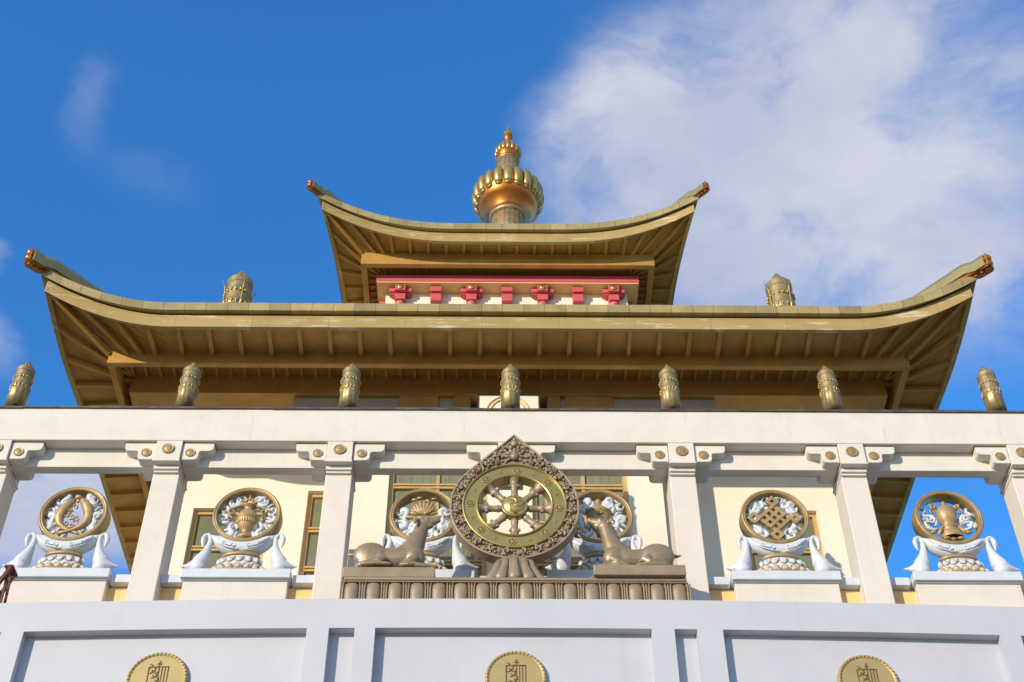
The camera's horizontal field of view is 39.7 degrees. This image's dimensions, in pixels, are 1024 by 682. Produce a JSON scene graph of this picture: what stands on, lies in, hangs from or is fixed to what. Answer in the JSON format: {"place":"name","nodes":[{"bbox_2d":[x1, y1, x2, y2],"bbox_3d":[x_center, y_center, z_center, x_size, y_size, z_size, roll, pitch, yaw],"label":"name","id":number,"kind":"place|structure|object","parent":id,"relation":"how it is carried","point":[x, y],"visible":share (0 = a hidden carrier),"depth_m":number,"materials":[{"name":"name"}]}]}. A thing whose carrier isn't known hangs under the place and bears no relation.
{"place":"outdoors","nodes":[
{"label":"outdoors","id":0,"kind":"place"},
{"bbox_2d":[23,178,993,581],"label":"temple","id":1,"kind":"structure","parent":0,"point":[435,314],"depth_m":29.56,"materials":[{"name":"beige paint"}]},
{"bbox_2d":[184,511,267,567],"bbox_3d":[-5.893,4.446,29.116,1.600,2.338,0.102,0,-45,0],"label":"window","id":2,"kind":"structure","parent":1,"relation":"in","point":[202,524],"depth_m":29.55,"materials":[{"name":"gold metal"}]},
{"bbox_2d":[222,270,256,302],"bbox_3d":[-6.162,-0.692,31.593,0.667,2.560,0.664,-15,-47,15],"label":"gilded cylinder","id":3,"kind":"object","parent":1,"relation":"on","point":[238,287],"visible":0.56,"depth_m":31.74,"materials":[{"name":"metal"}]},
{"bbox_2d":[299,494,322,574],"bbox_3d":[-3.907,4.400,29.188,0.853,3.128,0.102,0,-45,0],"label":"window","id":4,"kind":"structure","parent":1,"relation":"in","point":[314,506],"depth_m":29.53,"materials":[{"name":"gold metal"}]},
{"bbox_2d":[384,475,487,575],"bbox_3d":[-1.481,3.473,28.028,1.987,3.963,0.102,0,-45,0],"label":"window","id":5,"kind":"structure","parent":1,"relation":"in","point":[399,485],"depth_m":28.45,"materials":[{"name":"gold metal"}]},
{"bbox_2d":[471,127,543,223],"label":"spire","id":6,"kind":"structure","parent":1,"relation":"on","point":[508,189],"depth_m":45.09,"materials":[{"name":"gold metal"}]},
{"bbox_2d":[532,476,630,577],"bbox_3d":[1.363,3.488,28.052,1.924,3.963,0.102,0,-45,0],"label":"window","id":7,"kind":"structure","parent":1,"relation":"in","point":[616,484],"depth_m":28.50,"materials":[{"name":"gold metal"}]},
{"bbox_2d":[765,273,795,305],"bbox_3d":[6.067,-0.627,31.695,0.667,2.560,0.664,-15,-47,15],"label":"gilded cylinder","id":8,"kind":"object","parent":1,"relation":"on","point":[778,288],"visible":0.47,"depth_m":31.84,"materials":[{"name":"metal"}]},
{"bbox_2d":[746,513,823,570],"bbox_3d":[5.649,4.506,29.213,1.559,2.338,0.102,0,-45,0],"label":"window","id":9,"kind":"structure","parent":1,"relation":"in","point":[813,529],"depth_m":29.35,"materials":[{"name":"gold"}]},
{"bbox_2d":[0,599,1023,681],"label":"front wall","id":10,"kind":"structure","parent":0,"point":[409,640],"depth_m":21.21,"materials":[{"name":"white paint"}]},
{"bbox_2d":[0,564,17,602],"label":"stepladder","id":11,"kind":"object","parent":10,"relation":"on","point":[10,572],"visible":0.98,"depth_m":22.44,"materials":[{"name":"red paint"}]},
{"bbox_2d":[126,652,187,681],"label":"wall roundel","id":12,"kind":"object","parent":10,"relation":"attached to","point":[161,667],"depth_m":20.81,"materials":[{"name":"gold metal"}]},
{"bbox_2d":[485,651,546,681],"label":"wall roundel","id":13,"kind":"object","parent":10,"relation":"attached to","point":[515,666],"depth_m":20.80,"materials":[{"name":"gold metal"}]},
{"bbox_2d":[341,577,691,599],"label":"lotus plinth","id":14,"kind":"structure","parent":10,"relation":"on","point":[504,588],"depth_m":21.97,"materials":[{"name":"brown metal"}]},
{"bbox_2d":[342,517,440,579],"bbox_3d":[-1.903,3.362,22.714,1.492,1.321,0.581,0,-45,0],"label":"deer statue","id":15,"kind":"object","parent":14,"relation":"on","point":[406,558],"visible":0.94,"depth_m":22.36,"materials":[{"name":"brown metal"}]},
{"bbox_2d":[450,434,579,577],"bbox_3d":[0.043,2.785,23.443,2.148,3.156,0.533,0,-45,0],"label":"dharma wheel","id":16,"kind":"object","parent":14,"relation":"on","point":[514,462],"visible":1,"depth_m":23.35,"materials":[{"name":"brown metal"}]},
{"bbox_2d":[587,518,685,577],"bbox_3d":[1.964,3.369,22.732,1.492,1.321,0.581,0,-45,0],"label":"deer statue","id":17,"kind":"object","parent":14,"relation":"on","point":[621,559],"visible":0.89,"depth_m":22.37,"materials":[{"name":"brown metal"}]},
{"bbox_2d":[837,655,898,681],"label":"wall roundel","id":18,"kind":"object","parent":10,"relation":"attached to","point":[862,668],"depth_m":20.91,"materials":[{"name":"gold metal"}]},
{"bbox_2d":[0,568,1023,606],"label":"parapet","id":19,"kind":"structure","parent":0,"point":[966,588],"depth_m":23.30,"materials":[{"name":"paint"}]},
{"bbox_2d":[2,487,117,569],"bbox_3d":[-7.521,3.244,24.149,1.956,1.805,0.444,0,-45,0],"label":"emblem medallion","id":20,"kind":"object","parent":19,"relation":"on","point":[63,550],"visible":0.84,"depth_m":24.03,"materials":[{"name":"white paint"}]},
{"bbox_2d":[180,487,297,569],"bbox_3d":[-4.551,3.260,24.174,1.956,1.805,0.444,0,-45,0],"label":"emblem medallion","id":21,"kind":"object","parent":19,"relation":"on","point":[243,549],"visible":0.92,"depth_m":24.05,"materials":[{"name":"white paint"}]},
{"bbox_2d":[380,488,479,569],"bbox_3d":[-1.521,3.276,24.199,1.956,1.805,0.444,0,-45,0],"label":"emblem medallion","id":22,"kind":"object","parent":19,"relation":"on","point":[444,540],"visible":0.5,"depth_m":24.23,"materials":[{"name":"white paint"}]},
{"bbox_2d":[0,406,1023,603],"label":"gallery","id":23,"kind":"object","parent":19,"relation":"attached to","point":[170,452],"visible":0.94,"depth_m":25.07,"materials":[{"name":"white paint"}]},
{"bbox_2d":[4,361,34,405],"bbox_3d":[-9.229,0.988,26.527,0.390,1.668,0.383,0,-45,0],"label":"gilded cylinder","id":24,"kind":"object","parent":23,"relation":"on","point":[20,386],"visible":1,"depth_m":26.50,"materials":[{"name":"metal"}]},
{"bbox_2d":[175,362,200,405],"bbox_3d":[-6.079,1.005,26.553,0.390,1.668,0.383,16,-47,-15],"label":"gilded cylinder","id":25,"kind":"object","parent":23,"relation":"on","point":[188,390],"visible":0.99,"depth_m":26.52,"materials":[{"name":"metal"}]},
{"bbox_2d":[338,363,360,406],"bbox_3d":[-3.049,1.020,26.578,0.390,1.668,0.383,33,-53,-29],"label":"gilded cylinder","id":26,"kind":"object","parent":23,"relation":"on","point":[349,390],"visible":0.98,"depth_m":26.54,"materials":[{"name":"metal"}]},
{"bbox_2d":[500,364,520,407],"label":"gilded cylinder","id":27,"kind":"object","parent":23,"relation":"on","point":[510,391],"visible":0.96,"depth_m":26.56,"materials":[{"name":"metal"}]},
{"bbox_2d":[659,364,680,408],"bbox_3d":[2.970,1.052,26.628,0.383,1.668,0.390,-3,-45,3],"label":"gilded cylinder","id":28,"kind":"object","parent":23,"relation":"on","point":[669,390],"visible":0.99,"depth_m":26.59,"materials":[{"name":"metal"}]},
{"bbox_2d":[817,365,842,408],"bbox_3d":[5.990,1.068,26.654,0.383,1.668,0.390,12,-46,-12],"label":"gilded cylinder","id":29,"kind":"object","parent":23,"relation":"on","point":[829,394],"visible":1,"depth_m":26.62,"materials":[{"name":"metal"}]},
{"bbox_2d":[976,366,1006,410],"bbox_3d":[9.050,1.084,26.679,0.383,1.668,0.390,28,-51,-26],"label":"gilded cylinder","id":30,"kind":"object","parent":23,"relation":"on","point":[991,392],"visible":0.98,"depth_m":26.64,"materials":[{"name":"metal"}]},
{"bbox_2d":[543,489,642,569],"bbox_3d":[1.499,3.292,24.224,1.956,1.805,0.444,0,-45,0],"label":"emblem medallion","id":31,"kind":"object","parent":19,"relation":"on","point":[586,547],"visible":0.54,"depth_m":24.23,"materials":[{"name":"white paint"}]},
{"bbox_2d":[725,490,840,571],"bbox_3d":[4.529,3.308,24.249,1.956,1.805,0.444,0,-45,0],"label":"emblem medallion","id":32,"kind":"object","parent":19,"relation":"on","point":[776,552],"visible":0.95,"depth_m":24.14,"materials":[{"name":"white paint"}]},
{"bbox_2d":[904,490,1019,572],"bbox_3d":[7.528,3.324,24.274,1.956,1.805,0.444,0,-45,0],"label":"emblem medallion","id":33,"kind":"object","parent":19,"relation":"on","point":[951,548],"visible":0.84,"depth_m":24.13,"materials":[{"name":"white paint"}]},
{"bbox_2d":[0,0,1023,579],"label":"sky","id":34,"kind":"structure","parent":0,"point":[850,152],"materials":[{"name":"blue"}]}
]}

